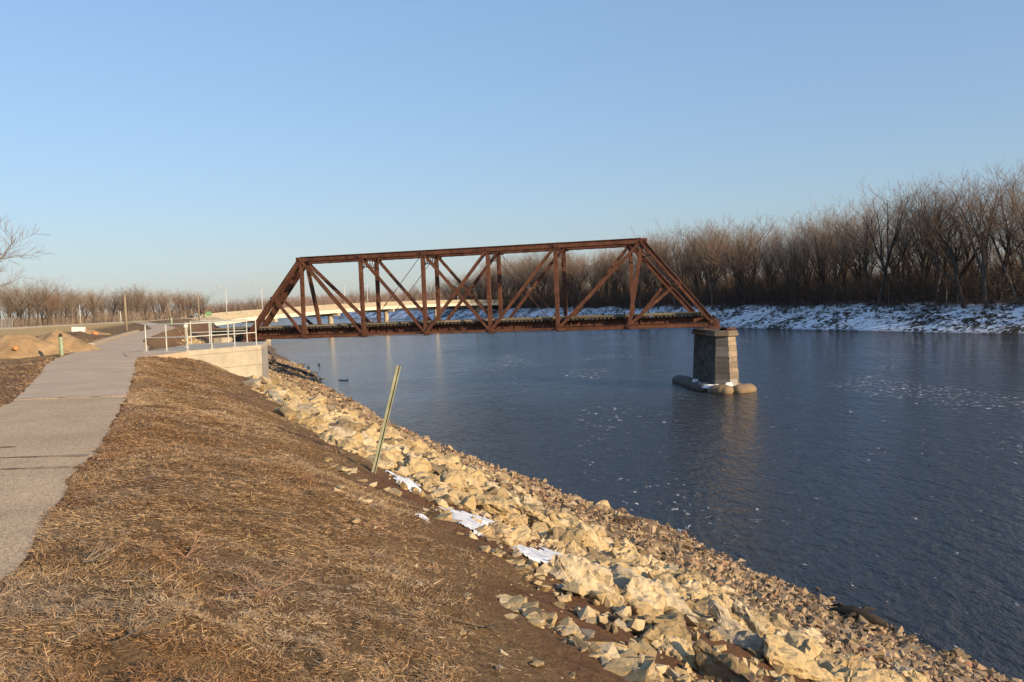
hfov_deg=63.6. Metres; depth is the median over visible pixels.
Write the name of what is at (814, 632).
boulder
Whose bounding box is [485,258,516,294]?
bare tree
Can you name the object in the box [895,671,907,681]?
boulder
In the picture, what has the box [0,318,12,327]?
chain link fence
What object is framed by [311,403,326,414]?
boulder
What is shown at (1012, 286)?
tree snag
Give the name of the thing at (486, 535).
dry weed
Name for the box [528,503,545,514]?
boulder
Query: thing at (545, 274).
bare tree
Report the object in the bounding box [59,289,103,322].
bare tree
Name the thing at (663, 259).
bare tree
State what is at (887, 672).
boulder
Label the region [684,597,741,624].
boulder
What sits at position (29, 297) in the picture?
bare tree
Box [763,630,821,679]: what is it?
boulder
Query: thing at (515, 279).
bare tree
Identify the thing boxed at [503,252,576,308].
bare tree
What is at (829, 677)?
boulder
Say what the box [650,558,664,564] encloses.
boulder
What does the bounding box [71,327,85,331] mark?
concrete block
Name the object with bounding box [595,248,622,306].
bare tree
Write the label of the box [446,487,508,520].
boulder
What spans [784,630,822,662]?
boulder
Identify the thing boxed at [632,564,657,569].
boulder
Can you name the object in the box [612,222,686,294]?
bare tree
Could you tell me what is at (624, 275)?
bare tree
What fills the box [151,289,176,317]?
bare tree
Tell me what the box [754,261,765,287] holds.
bare tree
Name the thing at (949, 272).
bare tree
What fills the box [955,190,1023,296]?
bare tree
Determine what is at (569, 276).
bare tree
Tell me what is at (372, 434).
boulder
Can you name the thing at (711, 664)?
boulder
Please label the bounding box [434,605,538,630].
dry weed
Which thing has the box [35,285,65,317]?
bare tree
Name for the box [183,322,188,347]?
capped bollard
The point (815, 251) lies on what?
bare tree
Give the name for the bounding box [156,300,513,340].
highway bridge
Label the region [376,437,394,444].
boulder
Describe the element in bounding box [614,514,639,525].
boulder
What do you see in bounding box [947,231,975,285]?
bare tree
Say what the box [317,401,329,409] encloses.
boulder
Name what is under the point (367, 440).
boulder
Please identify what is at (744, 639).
boulder
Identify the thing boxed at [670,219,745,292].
bare tree
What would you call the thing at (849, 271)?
bare tree
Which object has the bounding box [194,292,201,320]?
utility pole
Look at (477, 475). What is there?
boulder
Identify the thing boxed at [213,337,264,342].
bank seat
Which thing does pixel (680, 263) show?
bare tree
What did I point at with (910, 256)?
bare tree
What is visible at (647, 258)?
bare tree
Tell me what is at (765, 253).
bare tree
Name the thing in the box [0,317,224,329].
levee road
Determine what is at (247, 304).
bare tree
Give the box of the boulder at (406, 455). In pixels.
[401,451,430,462]
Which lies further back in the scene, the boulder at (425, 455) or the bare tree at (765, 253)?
the bare tree at (765, 253)
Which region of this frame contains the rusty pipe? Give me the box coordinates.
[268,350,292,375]
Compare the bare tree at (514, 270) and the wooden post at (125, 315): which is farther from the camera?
the bare tree at (514, 270)
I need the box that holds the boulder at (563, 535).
[549,526,587,553]
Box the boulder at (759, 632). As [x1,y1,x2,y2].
[753,628,762,637]
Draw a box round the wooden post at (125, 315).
[123,294,127,330]
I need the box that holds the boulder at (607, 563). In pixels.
[588,559,640,574]
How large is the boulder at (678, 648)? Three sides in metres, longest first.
0.531 x 0.276 x 0.219 m
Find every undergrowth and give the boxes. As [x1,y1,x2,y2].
[446,247,1023,309]
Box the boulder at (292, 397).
[286,394,301,402]
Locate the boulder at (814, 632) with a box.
[803,623,825,642]
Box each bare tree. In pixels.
[0,213,50,294]
[0,276,39,326]
[0,280,22,325]
[0,283,29,326]
[0,297,34,322]
[6,283,47,325]
[12,285,39,317]
[12,290,28,326]
[17,273,66,325]
[19,281,75,325]
[31,285,72,324]
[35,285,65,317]
[40,284,61,318]
[40,287,70,318]
[51,290,82,323]
[53,284,85,323]
[54,290,74,324]
[58,292,81,317]
[58,292,85,322]
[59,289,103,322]
[67,291,106,322]
[78,293,99,318]
[81,284,108,322]
[93,288,108,314]
[93,291,123,321]
[101,290,127,321]
[104,285,140,315]
[109,286,144,314]
[110,296,135,317]
[112,286,146,320]
[119,282,148,320]
[128,289,153,318]
[134,288,166,319]
[136,292,154,318]
[146,292,160,315]
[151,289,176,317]
[155,292,170,318]
[156,298,176,317]
[165,288,189,315]
[166,290,187,318]
[175,291,206,317]
[185,292,208,316]
[188,295,210,314]
[199,294,211,316]
[204,302,229,312]
[212,302,225,311]
[221,299,238,311]
[239,298,255,309]
[247,294,260,309]
[431,270,458,308]
[446,276,465,309]
[461,269,478,298]
[461,279,479,309]
[462,265,494,297]
[469,275,484,309]
[472,256,512,292]
[477,263,501,308]
[482,260,507,307]
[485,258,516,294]
[492,264,523,302]
[496,261,526,294]
[501,252,544,306]
[501,253,528,299]
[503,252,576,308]
[503,256,537,305]
[517,255,540,306]
[523,252,542,306]
[523,252,568,305]
[523,256,552,305]
[526,252,584,291]
[529,260,553,305]
[539,257,568,298]
[542,251,590,308]
[544,241,600,303]
[545,253,583,307]
[553,253,581,306]
[560,253,588,305]
[561,250,590,290]
[566,249,610,307]
[580,250,626,304]
[585,252,615,297]
[586,248,614,304]
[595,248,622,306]
[595,250,628,295]
[598,249,625,306]
[601,248,633,302]
[608,241,658,309]
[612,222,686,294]
[615,253,655,304]
[627,235,672,306]
[628,256,649,307]
[632,234,668,303]
[633,233,673,309]
[637,229,692,309]
[643,218,719,303]
[644,223,684,294]
[644,227,684,302]
[665,218,712,301]
[665,240,693,282]
[666,214,739,309]
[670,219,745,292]
[675,221,716,298]
[675,241,712,302]
[682,218,741,301]
[682,220,730,304]
[696,216,780,301]
[696,219,798,304]
[697,220,754,305]
[702,240,734,292]
[707,224,786,285]
[731,210,781,302]
[736,244,758,287]
[738,226,796,286]
[746,240,776,300]
[748,241,776,275]
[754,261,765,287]
[756,233,796,303]
[757,212,822,300]
[763,240,809,305]
[765,219,813,306]
[766,201,846,305]
[766,214,813,302]
[774,229,816,300]
[779,209,862,301]
[785,217,843,285]
[789,211,854,301]
[790,198,860,301]
[790,225,835,286]
[811,208,890,303]
[816,213,901,300]
[822,176,990,301]
[822,210,881,297]
[824,202,884,299]
[829,258,856,286]
[833,185,895,302]
[842,225,882,288]
[846,174,977,306]
[873,212,934,287]
[874,185,976,307]
[876,245,913,280]
[877,201,913,277]
[883,174,1018,298]
[883,207,956,278]
[884,239,945,276]
[885,167,970,301]
[897,192,1019,301]
[898,174,984,303]
[911,215,959,285]
[920,201,962,281]
[922,231,976,299]
[932,161,1022,308]
[934,175,1008,298]
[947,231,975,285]
[949,221,1002,295]
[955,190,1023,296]
[957,157,1023,299]
[958,185,1023,255]
[963,231,980,277]
[969,207,1007,294]
[972,169,1023,268]
[980,238,1023,293]
[981,160,1023,257]
[991,238,1023,274]
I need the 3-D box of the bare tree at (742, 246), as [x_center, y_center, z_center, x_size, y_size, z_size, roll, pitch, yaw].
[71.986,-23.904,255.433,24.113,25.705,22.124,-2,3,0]
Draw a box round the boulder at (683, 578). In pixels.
[666,570,706,584]
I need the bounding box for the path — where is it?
[0,322,187,579]
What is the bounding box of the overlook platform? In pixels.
[143,341,268,378]
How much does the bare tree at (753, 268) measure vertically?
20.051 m
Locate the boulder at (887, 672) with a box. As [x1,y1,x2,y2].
[875,669,898,675]
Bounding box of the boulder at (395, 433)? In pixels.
[377,426,402,438]
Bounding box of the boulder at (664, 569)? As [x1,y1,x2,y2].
[659,566,675,571]
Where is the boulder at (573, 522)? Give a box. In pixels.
[558,512,579,527]
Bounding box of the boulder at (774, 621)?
[746,606,791,630]
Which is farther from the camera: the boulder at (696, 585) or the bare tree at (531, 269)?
the bare tree at (531, 269)
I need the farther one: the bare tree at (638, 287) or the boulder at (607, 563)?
the bare tree at (638, 287)
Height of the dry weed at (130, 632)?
0.324 m
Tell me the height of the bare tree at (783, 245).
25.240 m
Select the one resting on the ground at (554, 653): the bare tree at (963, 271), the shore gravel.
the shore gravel
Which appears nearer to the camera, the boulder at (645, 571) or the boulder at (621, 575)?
the boulder at (621, 575)
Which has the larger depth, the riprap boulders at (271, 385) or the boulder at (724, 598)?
the riprap boulders at (271, 385)
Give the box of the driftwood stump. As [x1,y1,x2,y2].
[826,603,887,626]
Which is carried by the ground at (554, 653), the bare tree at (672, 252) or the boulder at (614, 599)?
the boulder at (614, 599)
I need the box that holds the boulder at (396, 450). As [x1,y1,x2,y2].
[382,443,407,458]
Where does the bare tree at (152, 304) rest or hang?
on the ground at (554, 653)
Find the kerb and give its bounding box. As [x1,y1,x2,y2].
[88,330,138,345]
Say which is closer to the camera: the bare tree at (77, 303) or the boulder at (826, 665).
the boulder at (826, 665)
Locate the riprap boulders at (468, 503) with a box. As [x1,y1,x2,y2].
[273,405,842,681]
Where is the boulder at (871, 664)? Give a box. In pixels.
[841,654,875,668]
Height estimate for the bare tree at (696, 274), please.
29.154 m
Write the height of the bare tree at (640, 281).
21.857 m
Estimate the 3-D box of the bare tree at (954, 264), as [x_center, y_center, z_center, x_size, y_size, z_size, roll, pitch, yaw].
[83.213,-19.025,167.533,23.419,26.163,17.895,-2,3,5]
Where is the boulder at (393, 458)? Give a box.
[381,449,403,466]
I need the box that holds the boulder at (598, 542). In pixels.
[577,522,605,553]
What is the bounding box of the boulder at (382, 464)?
[372,460,394,468]
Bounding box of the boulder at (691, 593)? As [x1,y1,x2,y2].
[686,590,725,607]
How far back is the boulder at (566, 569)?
8.31 m
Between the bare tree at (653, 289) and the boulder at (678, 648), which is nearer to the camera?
the boulder at (678, 648)
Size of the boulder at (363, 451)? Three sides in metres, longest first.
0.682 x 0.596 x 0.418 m
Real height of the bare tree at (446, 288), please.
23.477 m
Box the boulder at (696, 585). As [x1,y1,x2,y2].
[682,578,710,594]
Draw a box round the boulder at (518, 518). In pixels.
[503,511,527,525]
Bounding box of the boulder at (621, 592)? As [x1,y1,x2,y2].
[613,584,630,596]
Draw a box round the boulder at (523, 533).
[510,525,530,542]
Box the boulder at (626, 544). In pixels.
[622,540,632,549]
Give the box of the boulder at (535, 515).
[513,503,555,528]
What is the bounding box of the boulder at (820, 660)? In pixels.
[817,657,833,663]
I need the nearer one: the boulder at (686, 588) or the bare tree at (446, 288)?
the boulder at (686, 588)
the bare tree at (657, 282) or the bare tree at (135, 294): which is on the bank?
the bare tree at (657, 282)
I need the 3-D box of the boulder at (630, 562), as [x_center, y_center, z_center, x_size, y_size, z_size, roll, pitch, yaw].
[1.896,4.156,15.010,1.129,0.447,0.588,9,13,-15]
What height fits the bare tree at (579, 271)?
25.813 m
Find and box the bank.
[195,294,1023,333]
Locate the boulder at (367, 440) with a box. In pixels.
[351,431,376,446]
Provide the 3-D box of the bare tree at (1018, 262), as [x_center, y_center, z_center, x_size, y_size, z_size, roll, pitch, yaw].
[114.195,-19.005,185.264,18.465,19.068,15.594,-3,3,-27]
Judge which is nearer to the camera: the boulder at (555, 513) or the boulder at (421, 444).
the boulder at (555, 513)
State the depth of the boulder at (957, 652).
20.06 m
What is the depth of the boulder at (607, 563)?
10.50 m
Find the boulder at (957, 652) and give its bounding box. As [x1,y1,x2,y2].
[948,647,970,658]
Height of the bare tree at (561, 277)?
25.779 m
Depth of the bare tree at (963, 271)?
170.75 m
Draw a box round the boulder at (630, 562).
[600,557,642,566]
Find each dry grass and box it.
[0,337,114,405]
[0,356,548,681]
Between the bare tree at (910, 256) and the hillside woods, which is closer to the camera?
the bare tree at (910, 256)
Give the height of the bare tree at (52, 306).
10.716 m
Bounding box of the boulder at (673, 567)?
[663,563,678,570]
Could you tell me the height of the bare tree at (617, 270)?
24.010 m
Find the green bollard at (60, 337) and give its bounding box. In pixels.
[58,333,63,355]
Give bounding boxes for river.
[216,317,1023,681]
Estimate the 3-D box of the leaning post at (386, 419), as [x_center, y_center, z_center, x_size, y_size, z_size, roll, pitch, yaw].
[-1.984,1.308,12.874,0.590,1.842,0.047,-3,3,-19]
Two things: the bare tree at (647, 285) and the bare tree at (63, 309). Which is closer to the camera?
the bare tree at (63, 309)
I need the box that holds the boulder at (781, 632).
[774,629,786,635]
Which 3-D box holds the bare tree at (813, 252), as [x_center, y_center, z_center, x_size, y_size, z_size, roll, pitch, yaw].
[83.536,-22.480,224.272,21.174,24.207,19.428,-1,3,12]
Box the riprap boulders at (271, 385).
[184,335,613,545]
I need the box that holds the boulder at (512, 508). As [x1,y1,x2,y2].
[507,500,521,514]
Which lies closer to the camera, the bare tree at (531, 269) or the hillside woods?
the bare tree at (531, 269)
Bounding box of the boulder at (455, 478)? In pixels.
[438,467,468,492]
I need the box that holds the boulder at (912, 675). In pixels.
[901,669,931,681]
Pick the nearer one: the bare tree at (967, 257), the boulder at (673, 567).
the boulder at (673, 567)
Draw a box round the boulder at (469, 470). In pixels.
[462,465,484,477]
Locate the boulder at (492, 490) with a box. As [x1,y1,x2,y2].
[483,486,497,494]
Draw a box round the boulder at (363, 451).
[354,447,386,455]
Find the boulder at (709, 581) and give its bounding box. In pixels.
[705,578,719,586]
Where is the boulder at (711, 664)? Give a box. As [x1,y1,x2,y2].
[692,639,761,681]
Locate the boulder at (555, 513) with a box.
[553,509,561,518]
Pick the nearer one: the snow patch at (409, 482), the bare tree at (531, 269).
the snow patch at (409, 482)
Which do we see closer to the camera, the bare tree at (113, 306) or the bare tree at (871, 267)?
the bare tree at (113, 306)
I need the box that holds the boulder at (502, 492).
[485,487,508,499]
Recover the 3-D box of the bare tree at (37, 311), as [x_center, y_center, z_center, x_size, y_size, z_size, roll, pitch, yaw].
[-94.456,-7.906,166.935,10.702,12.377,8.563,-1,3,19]
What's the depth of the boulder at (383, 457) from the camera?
14.84 m
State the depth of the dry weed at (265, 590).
5.02 m
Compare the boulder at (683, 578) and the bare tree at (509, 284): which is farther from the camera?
the bare tree at (509, 284)
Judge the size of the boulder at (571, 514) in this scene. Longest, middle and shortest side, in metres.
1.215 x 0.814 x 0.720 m
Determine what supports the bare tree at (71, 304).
on the ground at (554, 653)
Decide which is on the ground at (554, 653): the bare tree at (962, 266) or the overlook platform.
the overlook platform
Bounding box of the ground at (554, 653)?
[0,317,996,681]
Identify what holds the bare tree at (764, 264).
on the bank
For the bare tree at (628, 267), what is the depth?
288.31 m
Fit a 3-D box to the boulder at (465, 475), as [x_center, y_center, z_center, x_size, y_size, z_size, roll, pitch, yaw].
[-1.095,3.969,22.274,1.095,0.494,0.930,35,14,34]
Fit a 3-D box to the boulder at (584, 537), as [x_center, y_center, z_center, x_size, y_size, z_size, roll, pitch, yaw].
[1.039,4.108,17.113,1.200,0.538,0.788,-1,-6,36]
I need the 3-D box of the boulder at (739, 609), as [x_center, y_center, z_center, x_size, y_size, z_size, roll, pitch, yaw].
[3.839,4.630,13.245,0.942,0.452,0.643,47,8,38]
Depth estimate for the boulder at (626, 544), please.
21.78 m
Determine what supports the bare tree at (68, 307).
on the ground at (554, 653)
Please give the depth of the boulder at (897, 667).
14.55 m
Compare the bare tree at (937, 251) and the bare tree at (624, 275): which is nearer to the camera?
the bare tree at (937, 251)
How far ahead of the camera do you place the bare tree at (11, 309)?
214.77 m
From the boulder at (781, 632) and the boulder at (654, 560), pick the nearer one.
the boulder at (781, 632)
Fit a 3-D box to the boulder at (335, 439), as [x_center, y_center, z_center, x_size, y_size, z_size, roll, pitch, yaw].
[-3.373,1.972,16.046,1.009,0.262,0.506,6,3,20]
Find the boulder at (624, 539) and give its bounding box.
[619,537,636,550]
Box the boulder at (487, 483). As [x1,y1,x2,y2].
[484,481,512,496]
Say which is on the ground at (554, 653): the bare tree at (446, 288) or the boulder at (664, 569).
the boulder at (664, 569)
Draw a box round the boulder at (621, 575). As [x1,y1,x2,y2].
[602,564,632,589]
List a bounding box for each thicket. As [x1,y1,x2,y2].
[0,301,195,326]
[282,286,598,309]
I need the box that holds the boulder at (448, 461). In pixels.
[427,453,458,469]
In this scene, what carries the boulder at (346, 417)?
on the ground at (554, 653)
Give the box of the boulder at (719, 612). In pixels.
[707,598,744,630]
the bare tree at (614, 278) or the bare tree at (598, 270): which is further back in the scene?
the bare tree at (598, 270)
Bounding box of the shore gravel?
[268,354,1023,681]
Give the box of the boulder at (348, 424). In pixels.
[330,419,362,432]
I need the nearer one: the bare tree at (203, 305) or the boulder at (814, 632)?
the boulder at (814, 632)
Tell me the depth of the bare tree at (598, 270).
325.04 m
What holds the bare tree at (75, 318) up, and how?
on the ground at (554, 653)
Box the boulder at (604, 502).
[595,500,609,506]
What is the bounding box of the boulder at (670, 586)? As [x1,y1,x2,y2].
[651,578,679,597]
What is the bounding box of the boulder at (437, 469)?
[428,463,447,475]
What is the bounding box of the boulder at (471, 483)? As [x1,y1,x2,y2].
[466,481,481,489]
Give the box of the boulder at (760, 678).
[755,672,766,681]
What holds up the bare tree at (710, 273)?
on the bank
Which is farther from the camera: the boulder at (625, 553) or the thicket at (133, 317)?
the thicket at (133, 317)
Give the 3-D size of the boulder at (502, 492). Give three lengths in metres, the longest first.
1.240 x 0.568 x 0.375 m
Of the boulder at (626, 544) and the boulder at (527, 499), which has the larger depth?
the boulder at (527, 499)
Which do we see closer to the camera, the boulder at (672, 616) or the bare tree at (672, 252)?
the boulder at (672, 616)
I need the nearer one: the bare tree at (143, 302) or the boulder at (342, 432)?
the boulder at (342, 432)
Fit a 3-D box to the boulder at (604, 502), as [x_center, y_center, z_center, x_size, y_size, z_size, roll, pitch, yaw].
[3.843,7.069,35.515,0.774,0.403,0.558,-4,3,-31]
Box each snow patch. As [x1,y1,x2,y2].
[386,470,420,491]
[409,510,429,522]
[435,506,494,537]
[510,544,563,562]
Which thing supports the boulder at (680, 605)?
on the ground at (554, 653)
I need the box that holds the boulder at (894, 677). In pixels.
[889,673,904,681]
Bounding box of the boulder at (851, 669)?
[828,652,891,681]
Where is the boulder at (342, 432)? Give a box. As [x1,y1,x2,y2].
[330,426,352,437]
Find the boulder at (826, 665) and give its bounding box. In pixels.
[817,661,835,669]
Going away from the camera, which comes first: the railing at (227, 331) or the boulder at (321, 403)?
the boulder at (321, 403)
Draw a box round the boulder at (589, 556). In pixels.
[580,553,602,560]
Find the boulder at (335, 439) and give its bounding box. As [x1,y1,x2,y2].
[321,434,358,446]
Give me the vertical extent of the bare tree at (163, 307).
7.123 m
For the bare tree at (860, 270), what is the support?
on the bank
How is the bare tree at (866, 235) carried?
on the bank
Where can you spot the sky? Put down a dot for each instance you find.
(188, 146)
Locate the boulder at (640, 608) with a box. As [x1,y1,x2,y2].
[624,596,663,616]
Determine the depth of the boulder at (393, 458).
16.40 m
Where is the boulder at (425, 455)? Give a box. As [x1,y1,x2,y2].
[422,451,432,457]
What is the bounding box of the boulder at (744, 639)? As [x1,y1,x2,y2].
[724,629,763,649]
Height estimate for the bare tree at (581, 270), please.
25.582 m
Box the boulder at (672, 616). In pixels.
[629,612,685,626]
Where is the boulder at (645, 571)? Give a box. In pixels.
[636,566,651,577]
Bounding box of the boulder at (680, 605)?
[624,568,697,615]
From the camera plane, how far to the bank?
184.67 m
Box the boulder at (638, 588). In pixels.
[624,575,665,611]
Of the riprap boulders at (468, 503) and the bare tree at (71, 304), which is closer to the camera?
the riprap boulders at (468, 503)
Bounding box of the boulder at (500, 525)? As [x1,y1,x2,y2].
[488,521,516,545]
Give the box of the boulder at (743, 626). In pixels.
[740,621,749,630]
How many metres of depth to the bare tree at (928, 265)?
174.55 m
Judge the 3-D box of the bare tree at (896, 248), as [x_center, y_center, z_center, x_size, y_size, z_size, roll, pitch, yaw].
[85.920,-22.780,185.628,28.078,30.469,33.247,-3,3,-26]
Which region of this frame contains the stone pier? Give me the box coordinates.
[672,328,756,393]
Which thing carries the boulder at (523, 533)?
on the ground at (554, 653)
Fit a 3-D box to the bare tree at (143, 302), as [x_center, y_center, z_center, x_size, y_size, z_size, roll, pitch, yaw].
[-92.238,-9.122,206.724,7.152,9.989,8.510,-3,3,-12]
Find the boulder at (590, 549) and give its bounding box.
[586,546,605,557]
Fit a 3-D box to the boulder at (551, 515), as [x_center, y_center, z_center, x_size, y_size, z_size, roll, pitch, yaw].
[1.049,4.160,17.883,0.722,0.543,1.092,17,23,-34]
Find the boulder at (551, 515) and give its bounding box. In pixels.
[544,509,566,528]
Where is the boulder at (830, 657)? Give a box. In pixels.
[820,650,843,661]
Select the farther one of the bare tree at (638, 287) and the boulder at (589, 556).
the bare tree at (638, 287)
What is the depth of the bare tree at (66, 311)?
185.69 m
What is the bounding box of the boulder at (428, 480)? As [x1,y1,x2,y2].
[412,476,437,486]
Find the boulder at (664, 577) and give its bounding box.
[647,569,689,599]
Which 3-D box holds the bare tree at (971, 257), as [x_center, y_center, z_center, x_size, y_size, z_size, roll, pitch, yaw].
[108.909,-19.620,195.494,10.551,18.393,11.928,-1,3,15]
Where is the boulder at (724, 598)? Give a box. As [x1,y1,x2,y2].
[718,593,732,604]
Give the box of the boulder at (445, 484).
[427,474,448,486]
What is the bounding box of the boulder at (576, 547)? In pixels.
[566,540,585,555]
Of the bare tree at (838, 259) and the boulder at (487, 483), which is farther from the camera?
the bare tree at (838, 259)
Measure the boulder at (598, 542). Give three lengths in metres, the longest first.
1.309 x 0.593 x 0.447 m
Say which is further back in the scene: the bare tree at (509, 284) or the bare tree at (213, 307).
the bare tree at (509, 284)
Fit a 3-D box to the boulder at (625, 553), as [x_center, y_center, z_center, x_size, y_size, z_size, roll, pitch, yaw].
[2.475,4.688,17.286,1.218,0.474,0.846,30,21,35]
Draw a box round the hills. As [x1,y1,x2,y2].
[158,300,342,317]
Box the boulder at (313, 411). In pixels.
[297,405,319,415]
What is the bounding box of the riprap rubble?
[178,331,839,681]
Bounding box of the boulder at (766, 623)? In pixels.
[725,602,774,633]
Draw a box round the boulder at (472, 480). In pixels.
[465,478,480,486]
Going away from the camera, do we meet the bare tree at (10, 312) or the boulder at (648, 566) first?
the boulder at (648, 566)
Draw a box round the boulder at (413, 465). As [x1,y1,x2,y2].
[403,456,431,476]
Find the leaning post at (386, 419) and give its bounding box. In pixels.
[371,365,400,473]
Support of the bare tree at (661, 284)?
on the bank
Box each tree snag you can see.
[497,270,508,309]
[935,262,942,304]
[1003,265,1018,304]
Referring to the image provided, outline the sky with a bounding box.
[0,0,1023,318]
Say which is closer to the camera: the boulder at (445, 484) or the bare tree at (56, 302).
the boulder at (445, 484)
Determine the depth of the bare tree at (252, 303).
329.01 m
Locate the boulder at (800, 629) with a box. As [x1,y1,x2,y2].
[791,627,809,636]
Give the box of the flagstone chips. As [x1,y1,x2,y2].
[213,366,673,681]
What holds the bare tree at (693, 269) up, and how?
on the bank
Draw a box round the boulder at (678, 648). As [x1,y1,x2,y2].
[651,634,697,670]
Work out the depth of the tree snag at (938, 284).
170.56 m
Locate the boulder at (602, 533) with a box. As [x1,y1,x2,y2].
[590,525,606,539]
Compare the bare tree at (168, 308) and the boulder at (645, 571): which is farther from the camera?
the bare tree at (168, 308)
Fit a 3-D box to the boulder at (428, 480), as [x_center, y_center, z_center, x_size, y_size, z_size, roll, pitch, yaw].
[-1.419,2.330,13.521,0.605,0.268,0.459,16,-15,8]
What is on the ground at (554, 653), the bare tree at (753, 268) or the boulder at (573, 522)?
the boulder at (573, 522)
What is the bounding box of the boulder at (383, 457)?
[363,453,394,465]
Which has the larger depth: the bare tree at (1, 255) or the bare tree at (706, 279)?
the bare tree at (706, 279)
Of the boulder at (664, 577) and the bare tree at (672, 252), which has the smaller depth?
the boulder at (664, 577)
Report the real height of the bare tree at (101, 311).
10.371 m
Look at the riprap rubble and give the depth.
8.16 m
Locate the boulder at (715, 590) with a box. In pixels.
[706,584,728,595]
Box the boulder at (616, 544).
[612,540,623,548]
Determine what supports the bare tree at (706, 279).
on the bank
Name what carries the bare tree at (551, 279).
on the bank
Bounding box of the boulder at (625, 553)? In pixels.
[604,543,655,567]
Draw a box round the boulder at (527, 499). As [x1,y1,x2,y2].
[521,495,547,509]
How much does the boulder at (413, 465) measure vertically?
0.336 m
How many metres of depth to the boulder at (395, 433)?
33.16 m
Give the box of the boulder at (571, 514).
[556,509,578,520]
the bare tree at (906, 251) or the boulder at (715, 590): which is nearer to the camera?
the boulder at (715, 590)
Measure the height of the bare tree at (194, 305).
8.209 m
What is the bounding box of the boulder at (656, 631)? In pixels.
[639,621,690,643]
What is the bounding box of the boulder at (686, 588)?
[679,584,689,591]
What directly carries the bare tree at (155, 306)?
on the ground at (554, 653)
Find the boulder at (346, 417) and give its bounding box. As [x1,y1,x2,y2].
[333,416,352,421]
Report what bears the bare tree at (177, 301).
on the ground at (554, 653)
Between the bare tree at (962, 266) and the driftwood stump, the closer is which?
the driftwood stump
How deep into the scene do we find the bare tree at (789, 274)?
204.54 m
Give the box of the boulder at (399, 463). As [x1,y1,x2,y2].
[397,461,403,467]
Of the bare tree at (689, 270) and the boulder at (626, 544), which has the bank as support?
the bare tree at (689, 270)
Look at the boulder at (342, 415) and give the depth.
27.31 m
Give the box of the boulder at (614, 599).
[605,592,624,606]
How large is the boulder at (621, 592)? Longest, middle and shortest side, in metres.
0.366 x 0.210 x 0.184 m
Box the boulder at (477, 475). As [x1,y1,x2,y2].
[470,470,486,486]
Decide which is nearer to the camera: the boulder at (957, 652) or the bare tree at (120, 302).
the boulder at (957, 652)
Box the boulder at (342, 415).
[330,414,352,418]
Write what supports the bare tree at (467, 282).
on the bank
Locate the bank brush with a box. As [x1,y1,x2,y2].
[573,293,1023,319]
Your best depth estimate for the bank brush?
194.35 m
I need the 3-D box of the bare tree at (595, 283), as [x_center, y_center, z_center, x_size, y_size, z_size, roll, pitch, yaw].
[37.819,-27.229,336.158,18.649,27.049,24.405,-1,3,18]
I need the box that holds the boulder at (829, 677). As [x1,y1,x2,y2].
[811,666,841,681]
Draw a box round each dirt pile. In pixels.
[0,333,71,358]
[37,329,100,351]
[66,331,104,339]
[84,328,111,334]
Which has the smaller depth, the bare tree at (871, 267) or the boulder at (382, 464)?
the boulder at (382, 464)
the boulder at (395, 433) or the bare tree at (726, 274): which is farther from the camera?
the bare tree at (726, 274)
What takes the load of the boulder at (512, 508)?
on the ground at (554, 653)
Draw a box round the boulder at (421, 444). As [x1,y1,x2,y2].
[411,439,440,453]
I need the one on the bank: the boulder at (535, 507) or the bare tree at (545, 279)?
the bare tree at (545, 279)
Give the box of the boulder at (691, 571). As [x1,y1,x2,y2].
[675,567,705,578]
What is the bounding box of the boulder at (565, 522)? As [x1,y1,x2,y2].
[558,519,569,526]
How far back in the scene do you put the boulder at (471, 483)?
19.98 m
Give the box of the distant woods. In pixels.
[348,278,567,302]
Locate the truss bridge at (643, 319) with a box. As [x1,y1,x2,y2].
[212,238,721,341]
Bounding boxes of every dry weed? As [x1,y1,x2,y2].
[69,565,219,648]
[71,532,131,562]
[156,529,213,563]
[232,556,325,608]
[429,474,532,543]
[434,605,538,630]
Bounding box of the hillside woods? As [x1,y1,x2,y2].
[11,287,535,319]
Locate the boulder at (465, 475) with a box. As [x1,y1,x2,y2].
[462,473,483,489]
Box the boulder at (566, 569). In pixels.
[540,554,615,592]
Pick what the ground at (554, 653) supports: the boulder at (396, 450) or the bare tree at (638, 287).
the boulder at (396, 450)
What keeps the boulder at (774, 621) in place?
on the ground at (554, 653)
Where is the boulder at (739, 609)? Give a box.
[731,600,767,631]
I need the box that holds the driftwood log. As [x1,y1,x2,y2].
[268,361,314,376]
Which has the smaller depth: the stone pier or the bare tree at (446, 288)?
the stone pier
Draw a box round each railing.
[144,320,256,350]
[190,319,247,343]
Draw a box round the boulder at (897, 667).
[892,662,916,673]
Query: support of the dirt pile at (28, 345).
on the ground at (554, 653)
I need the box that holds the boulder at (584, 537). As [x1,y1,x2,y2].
[547,527,593,547]
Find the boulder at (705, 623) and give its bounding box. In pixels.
[684,614,722,630]
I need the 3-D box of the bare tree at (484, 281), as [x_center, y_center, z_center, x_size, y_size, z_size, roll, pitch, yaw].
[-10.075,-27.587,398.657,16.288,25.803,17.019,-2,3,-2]
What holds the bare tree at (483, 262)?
on the bank
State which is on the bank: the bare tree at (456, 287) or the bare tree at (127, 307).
the bare tree at (456, 287)
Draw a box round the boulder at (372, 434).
[364,428,387,440]
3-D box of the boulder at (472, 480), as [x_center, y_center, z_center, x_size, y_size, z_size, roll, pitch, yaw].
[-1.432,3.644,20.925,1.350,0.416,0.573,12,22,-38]

